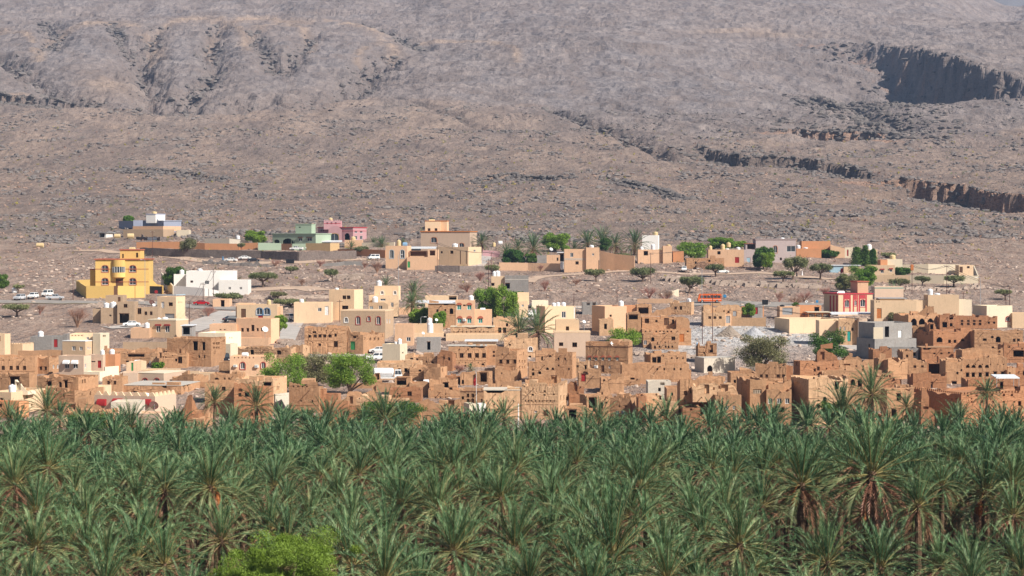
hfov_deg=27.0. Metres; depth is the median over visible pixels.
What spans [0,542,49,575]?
date palm
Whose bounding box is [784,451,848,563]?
date palm
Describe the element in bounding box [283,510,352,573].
date palm
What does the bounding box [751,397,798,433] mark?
date palm
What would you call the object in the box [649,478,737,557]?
date palm
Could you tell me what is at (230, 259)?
parked car
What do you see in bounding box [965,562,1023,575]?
date palm
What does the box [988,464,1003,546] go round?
date palm
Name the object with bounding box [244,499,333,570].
date palm
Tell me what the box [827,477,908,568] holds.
date palm
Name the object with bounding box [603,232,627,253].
date palm
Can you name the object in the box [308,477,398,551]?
date palm
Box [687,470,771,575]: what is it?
date palm
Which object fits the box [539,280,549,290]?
bare shrub
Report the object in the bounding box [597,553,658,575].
date palm
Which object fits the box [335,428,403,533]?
date palm
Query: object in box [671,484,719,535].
date palm
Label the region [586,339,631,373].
mud house
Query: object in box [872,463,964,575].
date palm
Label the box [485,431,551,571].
date palm
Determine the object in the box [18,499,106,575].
date palm
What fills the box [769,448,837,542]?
date palm
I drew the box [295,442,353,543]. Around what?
date palm
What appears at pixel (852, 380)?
mud house
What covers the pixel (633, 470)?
date palm
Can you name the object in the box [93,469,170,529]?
date palm
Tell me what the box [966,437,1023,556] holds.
date palm
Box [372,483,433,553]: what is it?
date palm
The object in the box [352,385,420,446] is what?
date palm
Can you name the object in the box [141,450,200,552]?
date palm
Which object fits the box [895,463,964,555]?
date palm
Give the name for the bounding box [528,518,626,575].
date palm
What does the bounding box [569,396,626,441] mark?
date palm
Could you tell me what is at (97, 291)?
boundary wall
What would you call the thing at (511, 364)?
mud house
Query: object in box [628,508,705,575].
date palm
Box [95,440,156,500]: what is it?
date palm
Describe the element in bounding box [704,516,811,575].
date palm
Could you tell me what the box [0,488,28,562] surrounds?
date palm
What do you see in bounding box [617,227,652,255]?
date palm
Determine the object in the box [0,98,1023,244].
dark rocks
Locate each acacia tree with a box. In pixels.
[1,303,29,316]
[13,284,25,292]
[178,237,197,251]
[213,292,242,299]
[237,243,245,247]
[248,271,278,286]
[270,291,287,298]
[272,298,307,306]
[285,266,298,273]
[324,268,337,281]
[354,245,368,251]
[484,263,500,271]
[584,268,605,281]
[629,266,656,281]
[679,275,704,292]
[705,263,725,276]
[772,270,794,281]
[782,254,809,279]
[807,262,833,279]
[880,252,895,257]
[889,278,910,285]
[913,276,930,285]
[944,275,967,286]
[993,289,1011,299]
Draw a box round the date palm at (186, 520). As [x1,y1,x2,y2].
[150,456,226,565]
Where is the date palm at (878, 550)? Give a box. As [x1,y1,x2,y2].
[833,516,933,575]
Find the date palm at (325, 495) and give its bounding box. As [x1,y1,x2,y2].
[295,474,362,523]
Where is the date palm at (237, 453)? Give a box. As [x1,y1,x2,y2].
[209,433,264,545]
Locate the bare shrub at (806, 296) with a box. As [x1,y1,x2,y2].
[796,290,813,301]
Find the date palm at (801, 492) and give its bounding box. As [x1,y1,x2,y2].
[738,423,860,573]
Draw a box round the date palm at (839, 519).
[816,440,861,550]
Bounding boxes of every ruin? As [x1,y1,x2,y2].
[177,395,203,426]
[349,373,394,387]
[409,363,446,380]
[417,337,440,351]
[488,377,521,386]
[567,381,583,405]
[582,302,596,314]
[600,373,623,393]
[671,289,678,296]
[696,341,716,356]
[793,343,838,375]
[820,370,892,378]
[839,353,873,370]
[874,349,912,378]
[884,372,946,388]
[914,387,934,428]
[937,313,996,329]
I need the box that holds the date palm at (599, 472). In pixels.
[574,460,643,544]
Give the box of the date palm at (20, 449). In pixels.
[0,440,52,563]
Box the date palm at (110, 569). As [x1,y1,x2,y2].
[48,534,164,575]
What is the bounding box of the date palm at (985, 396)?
[967,376,1003,412]
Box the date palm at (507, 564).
[464,544,544,575]
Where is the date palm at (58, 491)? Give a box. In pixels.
[21,446,98,505]
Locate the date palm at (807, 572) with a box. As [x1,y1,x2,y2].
[781,556,859,575]
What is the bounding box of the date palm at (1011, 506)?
[970,477,1023,555]
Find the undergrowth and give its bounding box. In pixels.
[2,465,1019,575]
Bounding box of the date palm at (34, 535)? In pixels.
[0,497,84,575]
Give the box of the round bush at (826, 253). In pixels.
[821,249,839,257]
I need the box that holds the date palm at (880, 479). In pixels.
[841,456,913,547]
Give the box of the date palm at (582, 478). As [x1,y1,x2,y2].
[562,469,602,502]
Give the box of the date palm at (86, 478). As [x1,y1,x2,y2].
[64,467,102,496]
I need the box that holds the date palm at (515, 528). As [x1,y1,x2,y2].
[461,491,573,575]
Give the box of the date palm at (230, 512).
[182,486,248,569]
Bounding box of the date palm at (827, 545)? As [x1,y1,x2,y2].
[770,511,881,575]
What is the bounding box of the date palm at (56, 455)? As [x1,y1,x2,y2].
[20,432,89,548]
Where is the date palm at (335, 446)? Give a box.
[305,424,369,501]
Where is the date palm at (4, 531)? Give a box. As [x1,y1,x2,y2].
[0,516,28,566]
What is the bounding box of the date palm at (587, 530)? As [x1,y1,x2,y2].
[544,510,643,575]
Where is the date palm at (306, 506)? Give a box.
[273,479,342,542]
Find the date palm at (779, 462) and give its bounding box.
[749,437,809,551]
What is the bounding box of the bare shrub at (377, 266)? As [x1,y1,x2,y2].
[371,261,381,272]
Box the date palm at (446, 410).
[427,402,462,427]
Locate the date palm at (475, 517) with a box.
[410,489,515,574]
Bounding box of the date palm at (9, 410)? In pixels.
[0,398,33,432]
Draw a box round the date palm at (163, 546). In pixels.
[121,515,216,575]
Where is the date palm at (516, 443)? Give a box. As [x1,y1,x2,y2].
[477,426,553,486]
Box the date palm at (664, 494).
[618,466,689,562]
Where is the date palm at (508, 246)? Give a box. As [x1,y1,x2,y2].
[495,244,519,256]
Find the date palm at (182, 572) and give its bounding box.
[154,561,215,575]
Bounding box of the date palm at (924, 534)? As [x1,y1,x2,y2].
[878,477,964,571]
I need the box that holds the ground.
[0,0,1023,575]
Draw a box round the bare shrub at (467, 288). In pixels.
[458,282,473,291]
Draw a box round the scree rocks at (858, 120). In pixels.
[722,83,998,140]
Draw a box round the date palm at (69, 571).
[43,550,92,575]
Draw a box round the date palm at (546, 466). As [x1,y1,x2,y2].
[508,455,591,565]
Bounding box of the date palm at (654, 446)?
[614,428,689,548]
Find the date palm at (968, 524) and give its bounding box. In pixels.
[907,457,999,564]
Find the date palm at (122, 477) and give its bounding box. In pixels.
[93,451,155,562]
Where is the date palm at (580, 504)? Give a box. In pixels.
[537,480,615,552]
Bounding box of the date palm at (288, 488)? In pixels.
[255,473,316,528]
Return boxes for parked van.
[41,289,53,295]
[224,353,229,360]
[367,254,379,258]
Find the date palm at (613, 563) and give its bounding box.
[558,542,652,575]
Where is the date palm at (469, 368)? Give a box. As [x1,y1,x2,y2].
[466,363,474,370]
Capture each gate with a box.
[114,286,117,294]
[150,286,161,293]
[282,244,291,249]
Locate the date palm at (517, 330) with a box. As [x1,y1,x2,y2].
[497,309,543,345]
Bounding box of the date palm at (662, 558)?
[606,522,719,575]
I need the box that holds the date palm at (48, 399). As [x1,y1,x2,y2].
[21,383,73,431]
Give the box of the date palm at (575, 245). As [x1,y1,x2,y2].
[570,240,581,248]
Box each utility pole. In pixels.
[437,243,437,272]
[648,253,650,283]
[712,294,715,340]
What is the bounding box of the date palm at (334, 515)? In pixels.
[302,498,368,574]
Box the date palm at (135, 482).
[89,459,182,535]
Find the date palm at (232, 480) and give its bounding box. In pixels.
[189,458,270,569]
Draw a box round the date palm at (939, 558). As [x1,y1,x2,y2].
[900,524,975,575]
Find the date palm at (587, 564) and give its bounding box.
[545,535,659,575]
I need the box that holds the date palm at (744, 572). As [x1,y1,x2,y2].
[704,551,794,575]
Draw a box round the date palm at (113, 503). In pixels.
[96,484,138,562]
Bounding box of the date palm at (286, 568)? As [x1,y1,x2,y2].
[242,523,330,573]
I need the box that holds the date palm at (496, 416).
[477,406,505,430]
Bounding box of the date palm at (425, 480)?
[387,468,438,558]
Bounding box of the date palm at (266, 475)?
[244,462,316,534]
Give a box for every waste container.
[286,259,294,262]
[762,300,767,304]
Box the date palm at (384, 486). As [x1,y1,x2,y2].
[364,476,442,542]
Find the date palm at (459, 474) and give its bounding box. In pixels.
[430,455,488,517]
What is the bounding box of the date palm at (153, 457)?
[115,445,182,543]
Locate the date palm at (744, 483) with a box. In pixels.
[704,457,768,528]
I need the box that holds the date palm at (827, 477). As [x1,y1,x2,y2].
[809,447,850,536]
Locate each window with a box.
[101,265,108,272]
[101,278,108,284]
[112,267,124,272]
[129,265,136,272]
[129,278,136,284]
[155,324,160,331]
[164,324,169,331]
[240,362,245,369]
[256,308,262,314]
[260,362,265,368]
[263,308,270,314]
[331,233,338,239]
[355,316,360,324]
[376,316,380,324]
[389,250,393,258]
[400,250,404,258]
[430,237,436,242]
[456,303,461,309]
[467,303,471,309]
[478,316,482,322]
[773,245,777,252]
[787,246,794,251]
[844,300,849,307]
[860,299,865,306]
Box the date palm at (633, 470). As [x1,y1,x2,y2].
[596,445,668,563]
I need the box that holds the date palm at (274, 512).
[225,478,314,568]
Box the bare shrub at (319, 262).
[315,259,325,266]
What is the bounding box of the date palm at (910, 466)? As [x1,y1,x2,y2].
[881,451,942,551]
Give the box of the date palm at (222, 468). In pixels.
[188,455,253,539]
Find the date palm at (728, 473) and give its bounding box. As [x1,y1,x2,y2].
[680,458,770,521]
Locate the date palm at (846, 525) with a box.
[817,455,869,555]
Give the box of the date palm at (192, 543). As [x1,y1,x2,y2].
[175,463,221,558]
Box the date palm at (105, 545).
[56,520,152,575]
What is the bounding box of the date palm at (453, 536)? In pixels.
[394,498,507,575]
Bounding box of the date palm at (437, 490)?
[388,459,490,572]
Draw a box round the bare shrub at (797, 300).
[788,295,802,302]
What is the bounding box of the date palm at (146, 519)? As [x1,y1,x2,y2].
[91,493,201,575]
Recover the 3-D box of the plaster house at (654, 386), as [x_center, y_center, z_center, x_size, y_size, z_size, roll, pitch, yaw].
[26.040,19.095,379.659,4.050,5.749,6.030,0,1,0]
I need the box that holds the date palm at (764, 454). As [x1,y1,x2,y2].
[721,435,797,554]
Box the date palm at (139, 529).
[84,509,186,575]
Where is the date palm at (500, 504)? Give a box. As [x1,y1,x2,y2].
[463,457,535,563]
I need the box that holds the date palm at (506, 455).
[478,435,543,543]
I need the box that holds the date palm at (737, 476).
[706,458,756,503]
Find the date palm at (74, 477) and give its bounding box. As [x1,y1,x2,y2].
[44,446,112,560]
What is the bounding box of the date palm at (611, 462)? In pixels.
[582,446,647,487]
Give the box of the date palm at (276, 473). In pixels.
[241,455,305,530]
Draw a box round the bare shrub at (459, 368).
[452,363,464,372]
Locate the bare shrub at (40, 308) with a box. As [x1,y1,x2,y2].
[36,305,44,314]
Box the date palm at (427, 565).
[374,544,455,575]
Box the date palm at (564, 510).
[522,480,605,571]
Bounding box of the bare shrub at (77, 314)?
[66,308,91,327]
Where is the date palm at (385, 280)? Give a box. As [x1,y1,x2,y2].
[376,277,395,285]
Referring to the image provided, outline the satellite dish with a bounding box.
[149,401,158,410]
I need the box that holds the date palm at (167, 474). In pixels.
[123,451,199,549]
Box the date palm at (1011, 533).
[974,519,1023,575]
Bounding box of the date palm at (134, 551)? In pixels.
[99,521,179,575]
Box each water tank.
[8,384,15,391]
[36,243,43,247]
[38,331,43,336]
[110,301,115,307]
[127,233,133,238]
[144,322,149,327]
[372,296,377,301]
[376,280,381,285]
[427,322,432,332]
[618,300,623,305]
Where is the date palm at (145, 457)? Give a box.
[112,440,170,509]
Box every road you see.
[0,300,235,309]
[102,325,143,327]
[188,311,235,330]
[279,319,302,339]
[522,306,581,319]
[679,301,823,306]
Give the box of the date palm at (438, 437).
[403,426,480,552]
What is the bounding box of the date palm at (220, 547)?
[171,497,265,575]
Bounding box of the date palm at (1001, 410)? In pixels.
[974,399,1023,420]
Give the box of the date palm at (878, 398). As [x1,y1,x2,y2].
[847,361,903,428]
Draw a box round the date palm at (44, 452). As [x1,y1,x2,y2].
[12,425,90,570]
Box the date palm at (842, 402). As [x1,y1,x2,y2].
[813,378,873,428]
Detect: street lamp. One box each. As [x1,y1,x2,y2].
[398,254,402,285]
[976,277,980,304]
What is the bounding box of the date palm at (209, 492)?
[156,436,253,574]
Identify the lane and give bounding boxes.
[842,345,856,349]
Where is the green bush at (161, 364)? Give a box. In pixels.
[151,361,164,367]
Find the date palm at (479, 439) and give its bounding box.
[446,416,516,537]
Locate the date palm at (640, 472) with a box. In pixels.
[593,441,690,564]
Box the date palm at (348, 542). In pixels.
[300,505,413,575]
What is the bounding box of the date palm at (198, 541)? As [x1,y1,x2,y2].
[176,458,231,552]
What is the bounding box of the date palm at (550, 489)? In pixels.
[515,466,600,549]
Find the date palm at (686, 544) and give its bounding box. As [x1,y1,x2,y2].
[644,519,726,575]
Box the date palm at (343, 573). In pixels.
[334,561,378,575]
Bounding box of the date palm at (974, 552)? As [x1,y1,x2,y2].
[930,535,1013,575]
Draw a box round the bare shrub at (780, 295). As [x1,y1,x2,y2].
[774,291,785,301]
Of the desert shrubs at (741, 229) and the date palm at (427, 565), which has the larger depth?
the desert shrubs at (741, 229)
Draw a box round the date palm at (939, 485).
[908,454,978,566]
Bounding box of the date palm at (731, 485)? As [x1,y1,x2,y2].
[707,459,752,548]
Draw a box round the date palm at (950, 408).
[930,398,975,429]
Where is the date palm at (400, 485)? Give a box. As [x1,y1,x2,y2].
[344,457,454,571]
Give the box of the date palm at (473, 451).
[445,438,500,556]
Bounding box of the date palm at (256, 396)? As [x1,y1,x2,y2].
[234,379,279,440]
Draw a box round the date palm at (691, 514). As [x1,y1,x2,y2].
[669,490,721,563]
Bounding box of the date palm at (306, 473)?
[283,445,331,522]
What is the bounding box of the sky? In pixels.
[994,0,1023,6]
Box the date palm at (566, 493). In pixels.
[530,473,603,540]
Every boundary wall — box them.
[18,350,60,356]
[76,281,85,297]
[78,280,89,285]
[86,286,113,297]
[104,366,118,375]
[118,286,145,297]
[123,342,166,349]
[136,242,257,249]
[150,278,163,293]
[161,273,173,293]
[173,286,218,295]
[205,238,248,243]
[258,243,280,249]
[274,393,288,409]
[292,244,305,249]
[323,261,362,265]
[338,249,385,257]
[362,242,394,246]
[399,307,419,314]
[483,250,499,256]
[499,262,559,271]
[600,251,634,269]
[637,299,672,302]
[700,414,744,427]
[731,317,765,325]
[741,306,763,316]
[875,275,909,282]
[902,264,957,273]
[910,275,977,283]
[973,266,978,282]
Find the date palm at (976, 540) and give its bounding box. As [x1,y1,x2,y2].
[924,524,1015,575]
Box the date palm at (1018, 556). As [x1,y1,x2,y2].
[981,533,1023,575]
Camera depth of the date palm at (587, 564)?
120.92 m
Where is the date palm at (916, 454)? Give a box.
[890,439,949,534]
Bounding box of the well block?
[464,402,485,415]
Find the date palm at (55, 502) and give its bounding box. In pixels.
[8,481,96,575]
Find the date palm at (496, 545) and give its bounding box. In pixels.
[475,459,533,546]
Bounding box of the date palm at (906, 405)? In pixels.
[890,391,923,422]
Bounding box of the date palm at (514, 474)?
[458,463,546,574]
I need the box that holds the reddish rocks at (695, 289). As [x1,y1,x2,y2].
[0,170,1023,297]
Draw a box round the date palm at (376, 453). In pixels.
[347,430,410,545]
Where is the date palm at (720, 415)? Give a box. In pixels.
[691,405,740,440]
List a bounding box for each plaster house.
[0,333,10,354]
[0,380,44,411]
[0,400,28,417]
[11,342,33,354]
[30,333,71,350]
[31,416,66,427]
[59,353,119,374]
[62,333,108,354]
[84,371,106,380]
[93,295,161,323]
[94,249,154,293]
[94,390,175,410]
[98,385,111,392]
[111,399,173,427]
[118,214,181,231]
[119,370,185,382]
[123,226,190,237]
[126,360,145,370]
[131,318,188,337]
[157,294,184,318]
[174,270,250,294]
[185,371,224,379]
[198,331,240,355]
[210,318,278,345]
[230,355,275,375]
[236,303,282,317]
[272,224,331,243]
[294,289,362,322]
[317,220,366,241]
[341,309,393,338]
[369,286,400,316]
[382,343,406,359]
[386,246,410,268]
[395,323,413,345]
[407,250,438,269]
[414,323,443,337]
[420,221,477,250]
[425,295,457,306]
[427,300,455,328]
[436,247,480,265]
[446,324,503,340]
[455,300,491,327]
[491,275,528,294]
[493,316,519,334]
[515,292,528,317]
[536,305,574,332]
[553,319,590,355]
[564,247,598,272]
[592,305,626,335]
[637,246,683,263]
[642,235,658,249]
[646,380,670,399]
[695,356,734,372]
[701,303,740,325]
[707,250,743,266]
[743,239,795,262]
[750,305,762,317]
[774,317,837,333]
[777,305,820,316]
[796,241,829,257]
[816,317,866,344]
[823,281,872,315]
[829,245,854,257]
[857,321,917,359]
[865,259,901,274]
[870,297,915,320]
[871,286,903,299]
[916,294,971,315]
[955,265,973,275]
[973,305,1023,327]
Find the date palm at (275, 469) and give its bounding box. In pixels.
[244,448,311,528]
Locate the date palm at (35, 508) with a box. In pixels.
[0,471,88,548]
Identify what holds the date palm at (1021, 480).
on the ground
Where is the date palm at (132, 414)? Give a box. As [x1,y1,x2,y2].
[102,396,156,438]
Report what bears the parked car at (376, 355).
on the ground
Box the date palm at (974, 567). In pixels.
[932,547,1011,575]
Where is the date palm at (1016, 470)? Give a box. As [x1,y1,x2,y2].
[974,442,1023,556]
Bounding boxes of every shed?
[61,397,102,413]
[96,232,114,237]
[395,376,411,387]
[465,339,497,344]
[532,300,547,307]
[537,252,563,262]
[829,265,860,273]
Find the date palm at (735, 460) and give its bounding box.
[703,440,767,567]
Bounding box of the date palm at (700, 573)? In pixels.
[683,559,736,575]
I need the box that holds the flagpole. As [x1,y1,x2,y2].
[473,376,476,408]
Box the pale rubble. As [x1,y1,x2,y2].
[0,256,1023,412]
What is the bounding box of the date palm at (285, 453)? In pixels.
[261,442,310,531]
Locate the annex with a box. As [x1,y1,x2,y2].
[90,269,94,285]
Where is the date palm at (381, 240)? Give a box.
[372,236,389,247]
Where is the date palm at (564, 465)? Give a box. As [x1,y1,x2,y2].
[538,451,593,503]
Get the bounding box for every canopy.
[322,240,341,241]
[411,247,435,248]
[416,300,454,302]
[830,312,869,314]
[991,374,1019,386]
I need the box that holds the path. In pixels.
[471,255,491,265]
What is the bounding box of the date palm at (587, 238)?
[572,228,597,248]
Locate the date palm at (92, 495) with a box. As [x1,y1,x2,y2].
[46,473,129,548]
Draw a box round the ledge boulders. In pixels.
[0,41,1023,211]
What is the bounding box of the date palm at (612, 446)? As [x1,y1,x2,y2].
[587,435,650,536]
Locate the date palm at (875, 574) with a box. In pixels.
[858,557,898,575]
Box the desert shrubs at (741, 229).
[0,123,1023,293]
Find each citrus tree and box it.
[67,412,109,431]
[350,400,427,427]
[501,249,525,262]
[525,253,536,262]
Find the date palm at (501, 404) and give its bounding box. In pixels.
[489,395,528,429]
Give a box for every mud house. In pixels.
[0,354,58,374]
[0,372,36,389]
[33,373,103,409]
[65,408,117,424]
[102,372,199,394]
[103,346,161,357]
[120,350,156,364]
[141,368,180,371]
[151,356,158,365]
[159,348,188,367]
[167,336,225,366]
[172,370,208,387]
[194,409,212,424]
[205,380,272,418]
[210,370,286,404]
[219,361,229,373]
[236,417,274,427]
[238,344,309,361]
[289,378,340,412]
[304,325,384,353]
[333,401,360,423]
[336,394,408,413]
[343,384,422,402]
[377,359,422,379]
[405,353,422,359]
[406,407,421,427]
[410,377,460,397]
[418,353,436,365]
[419,399,460,420]
[437,350,455,370]
[445,373,463,383]
[448,343,496,366]
[460,371,491,384]
[460,387,483,411]
[483,385,521,418]
[484,367,494,377]
[495,346,527,380]
[504,333,537,356]
[522,374,566,419]
[528,356,554,379]
[535,348,555,361]
[555,348,575,378]
[564,403,585,426]
[576,358,589,376]
[578,368,600,387]
[580,380,611,422]
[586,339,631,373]
[610,392,635,423]
[620,339,632,362]
[620,361,688,381]
[621,369,654,387]
[624,300,693,315]
[626,311,690,345]
[636,393,677,426]
[642,331,677,349]
[644,350,685,362]
[664,385,676,401]
[677,377,740,430]
[689,369,724,381]
[727,367,756,389]
[737,376,791,426]
[755,362,792,379]
[791,374,847,425]
[843,372,883,410]
[868,346,891,358]
[868,413,885,426]
[881,388,915,419]
[893,305,939,327]
[894,384,914,388]
[908,356,942,374]
[912,324,935,345]
[916,322,971,348]
[916,343,955,359]
[939,357,962,383]
[956,347,1006,377]
[961,373,1023,388]
[970,329,1022,348]
[998,341,1023,362]
[1001,363,1023,376]
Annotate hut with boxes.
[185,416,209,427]
[213,299,231,306]
[345,240,362,247]
[685,255,723,269]
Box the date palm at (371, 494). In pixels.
[355,467,414,544]
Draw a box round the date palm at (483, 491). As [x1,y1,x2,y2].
[447,459,518,574]
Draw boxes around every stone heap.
[78,301,103,307]
[202,259,271,266]
[247,294,328,299]
[276,338,303,345]
[332,273,364,279]
[633,351,695,358]
[660,276,821,288]
[904,283,985,290]
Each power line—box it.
[439,236,497,252]
[712,295,846,317]
[914,265,1006,286]
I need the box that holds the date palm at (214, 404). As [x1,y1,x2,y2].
[194,383,232,429]
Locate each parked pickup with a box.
[45,294,63,299]
[289,246,303,249]
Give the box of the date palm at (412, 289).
[400,278,427,306]
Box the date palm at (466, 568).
[431,556,508,575]
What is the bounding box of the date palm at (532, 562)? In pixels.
[480,532,583,575]
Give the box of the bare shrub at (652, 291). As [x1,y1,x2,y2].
[639,287,658,298]
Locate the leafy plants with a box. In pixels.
[895,267,911,274]
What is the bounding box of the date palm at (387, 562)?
[331,517,438,575]
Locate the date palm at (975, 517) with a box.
[948,454,998,549]
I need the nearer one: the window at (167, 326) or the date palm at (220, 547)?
the date palm at (220, 547)
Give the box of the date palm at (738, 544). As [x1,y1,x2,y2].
[682,486,804,575]
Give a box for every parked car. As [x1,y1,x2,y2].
[13,294,25,299]
[27,292,38,297]
[123,321,140,326]
[193,300,209,304]
[222,316,236,321]
[224,258,237,260]
[247,258,259,261]
[285,313,293,319]
[365,352,381,360]
[369,347,381,352]
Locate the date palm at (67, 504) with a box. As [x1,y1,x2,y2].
[40,477,128,572]
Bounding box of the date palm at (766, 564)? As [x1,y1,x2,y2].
[732,546,798,575]
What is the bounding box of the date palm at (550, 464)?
[520,456,586,552]
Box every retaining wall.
[140,247,261,258]
[261,250,355,260]
[435,265,485,272]
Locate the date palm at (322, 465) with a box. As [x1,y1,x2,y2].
[292,450,342,521]
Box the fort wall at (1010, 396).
[914,386,1023,425]
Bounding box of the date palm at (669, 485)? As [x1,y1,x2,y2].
[649,466,689,531]
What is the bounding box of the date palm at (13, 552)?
[0,533,19,575]
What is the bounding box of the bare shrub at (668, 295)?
[658,289,672,298]
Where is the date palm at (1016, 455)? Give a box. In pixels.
[996,438,1023,483]
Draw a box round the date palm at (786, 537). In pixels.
[747,474,812,557]
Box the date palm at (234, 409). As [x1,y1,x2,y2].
[211,400,253,428]
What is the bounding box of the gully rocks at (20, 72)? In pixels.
[0,20,910,160]
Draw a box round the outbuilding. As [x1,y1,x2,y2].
[136,234,165,240]
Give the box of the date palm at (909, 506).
[897,481,938,519]
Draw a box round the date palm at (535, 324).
[511,304,558,348]
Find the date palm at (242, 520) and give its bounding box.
[222,469,269,560]
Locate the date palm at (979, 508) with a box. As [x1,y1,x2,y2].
[928,430,1023,571]
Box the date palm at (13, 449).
[0,433,41,550]
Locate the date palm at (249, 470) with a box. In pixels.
[220,448,280,551]
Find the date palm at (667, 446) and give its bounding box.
[629,432,699,503]
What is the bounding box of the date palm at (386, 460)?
[353,436,427,537]
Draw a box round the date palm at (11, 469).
[0,439,57,575]
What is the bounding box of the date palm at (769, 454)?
[749,445,807,542]
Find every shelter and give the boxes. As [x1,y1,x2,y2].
[180,324,196,335]
[804,311,829,317]
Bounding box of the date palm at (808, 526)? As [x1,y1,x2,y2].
[769,466,850,568]
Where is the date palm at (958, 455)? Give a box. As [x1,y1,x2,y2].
[922,430,993,549]
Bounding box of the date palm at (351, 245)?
[343,241,356,248]
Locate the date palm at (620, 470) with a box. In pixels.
[581,450,663,546]
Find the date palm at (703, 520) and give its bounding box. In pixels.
[662,497,735,572]
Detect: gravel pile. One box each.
[716,325,741,336]
[742,326,767,337]
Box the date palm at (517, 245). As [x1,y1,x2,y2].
[505,237,523,251]
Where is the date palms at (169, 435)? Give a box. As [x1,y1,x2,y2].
[0,397,1023,538]
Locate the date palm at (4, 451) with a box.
[0,433,31,544]
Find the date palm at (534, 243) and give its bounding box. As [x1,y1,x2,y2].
[515,232,552,256]
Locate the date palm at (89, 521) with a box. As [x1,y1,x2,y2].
[45,504,130,575]
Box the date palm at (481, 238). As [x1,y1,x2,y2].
[471,230,497,251]
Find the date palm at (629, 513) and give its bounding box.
[585,471,672,559]
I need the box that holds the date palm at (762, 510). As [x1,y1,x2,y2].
[723,466,800,566]
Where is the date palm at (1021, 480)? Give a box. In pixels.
[993,472,1023,555]
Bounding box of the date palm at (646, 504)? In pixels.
[614,486,683,567]
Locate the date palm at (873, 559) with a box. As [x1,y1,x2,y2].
[831,520,925,575]
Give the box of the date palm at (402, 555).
[369,541,431,574]
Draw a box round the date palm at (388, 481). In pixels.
[364,469,411,521]
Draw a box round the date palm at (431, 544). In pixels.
[406,464,457,545]
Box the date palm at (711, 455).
[675,434,744,553]
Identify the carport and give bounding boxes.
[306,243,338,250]
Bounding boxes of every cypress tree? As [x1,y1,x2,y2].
[849,246,862,264]
[861,245,870,264]
[869,248,879,264]
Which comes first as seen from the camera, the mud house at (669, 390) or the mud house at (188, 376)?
the mud house at (669, 390)
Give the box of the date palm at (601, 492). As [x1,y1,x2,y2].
[571,469,629,549]
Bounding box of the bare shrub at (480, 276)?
[475,271,486,280]
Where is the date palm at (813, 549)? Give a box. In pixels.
[784,521,848,574]
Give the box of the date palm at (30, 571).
[0,543,78,575]
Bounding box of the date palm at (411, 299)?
[399,291,425,313]
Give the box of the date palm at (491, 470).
[464,456,525,562]
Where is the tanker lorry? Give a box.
[373,368,401,379]
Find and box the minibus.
[697,294,721,302]
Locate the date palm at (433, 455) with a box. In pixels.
[398,434,467,504]
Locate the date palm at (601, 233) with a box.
[583,224,621,250]
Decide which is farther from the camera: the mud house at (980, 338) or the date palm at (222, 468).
the mud house at (980, 338)
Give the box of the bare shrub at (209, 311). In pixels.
[202,305,214,315]
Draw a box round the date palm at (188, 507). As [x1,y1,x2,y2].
[138,466,203,573]
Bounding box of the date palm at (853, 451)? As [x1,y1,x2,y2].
[815,426,899,559]
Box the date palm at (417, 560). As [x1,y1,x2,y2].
[363,539,471,575]
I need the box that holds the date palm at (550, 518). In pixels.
[494,492,597,575]
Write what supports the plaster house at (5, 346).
on the ground
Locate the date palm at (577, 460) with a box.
[549,431,609,477]
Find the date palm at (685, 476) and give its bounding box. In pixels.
[665,464,708,534]
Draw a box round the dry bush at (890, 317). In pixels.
[888,312,903,320]
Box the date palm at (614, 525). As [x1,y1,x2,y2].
[538,475,692,575]
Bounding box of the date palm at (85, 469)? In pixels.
[68,458,101,492]
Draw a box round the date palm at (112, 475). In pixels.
[77,461,122,531]
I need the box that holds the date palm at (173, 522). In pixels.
[141,485,206,551]
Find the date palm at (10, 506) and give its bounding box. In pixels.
[0,478,34,536]
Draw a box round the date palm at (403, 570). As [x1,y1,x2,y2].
[358,562,425,575]
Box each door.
[54,339,57,346]
[116,278,122,285]
[165,314,173,317]
[241,309,245,317]
[325,306,328,314]
[351,341,354,349]
[581,373,584,380]
[664,318,668,324]
[679,334,683,341]
[782,308,791,314]
[836,295,837,311]
[847,331,850,340]
[877,308,880,317]
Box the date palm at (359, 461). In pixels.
[318,438,402,562]
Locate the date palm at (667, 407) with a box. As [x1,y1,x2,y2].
[639,393,694,434]
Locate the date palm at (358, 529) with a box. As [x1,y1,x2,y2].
[295,502,400,575]
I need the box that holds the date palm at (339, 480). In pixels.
[300,456,376,572]
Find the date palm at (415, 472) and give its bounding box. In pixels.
[392,456,462,538]
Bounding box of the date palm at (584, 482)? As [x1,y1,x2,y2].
[573,467,620,506]
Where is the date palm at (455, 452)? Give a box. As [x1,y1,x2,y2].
[417,431,486,548]
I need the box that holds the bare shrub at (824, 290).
[819,287,829,294]
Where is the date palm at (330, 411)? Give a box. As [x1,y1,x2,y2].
[296,395,359,449]
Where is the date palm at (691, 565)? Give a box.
[655,535,742,575]
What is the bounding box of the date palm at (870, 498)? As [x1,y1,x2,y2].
[792,406,952,572]
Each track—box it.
[74,249,376,263]
[251,286,328,290]
[529,270,835,281]
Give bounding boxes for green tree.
[0,274,9,288]
[123,215,134,220]
[161,266,186,284]
[207,524,363,575]
[244,230,266,242]
[257,351,306,388]
[274,314,287,336]
[292,351,331,383]
[322,351,376,391]
[408,307,427,322]
[433,311,446,326]
[473,286,500,318]
[492,284,519,317]
[542,232,570,251]
[599,238,611,250]
[605,327,641,345]
[675,241,707,257]
[707,237,736,249]
[730,334,790,369]
[734,240,746,247]
[741,303,755,317]
[752,246,774,268]
[761,251,775,269]
[808,328,848,357]
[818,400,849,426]
[834,273,857,291]
[847,265,878,285]
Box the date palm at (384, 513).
[335,487,446,575]
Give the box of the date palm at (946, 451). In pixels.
[915,429,976,538]

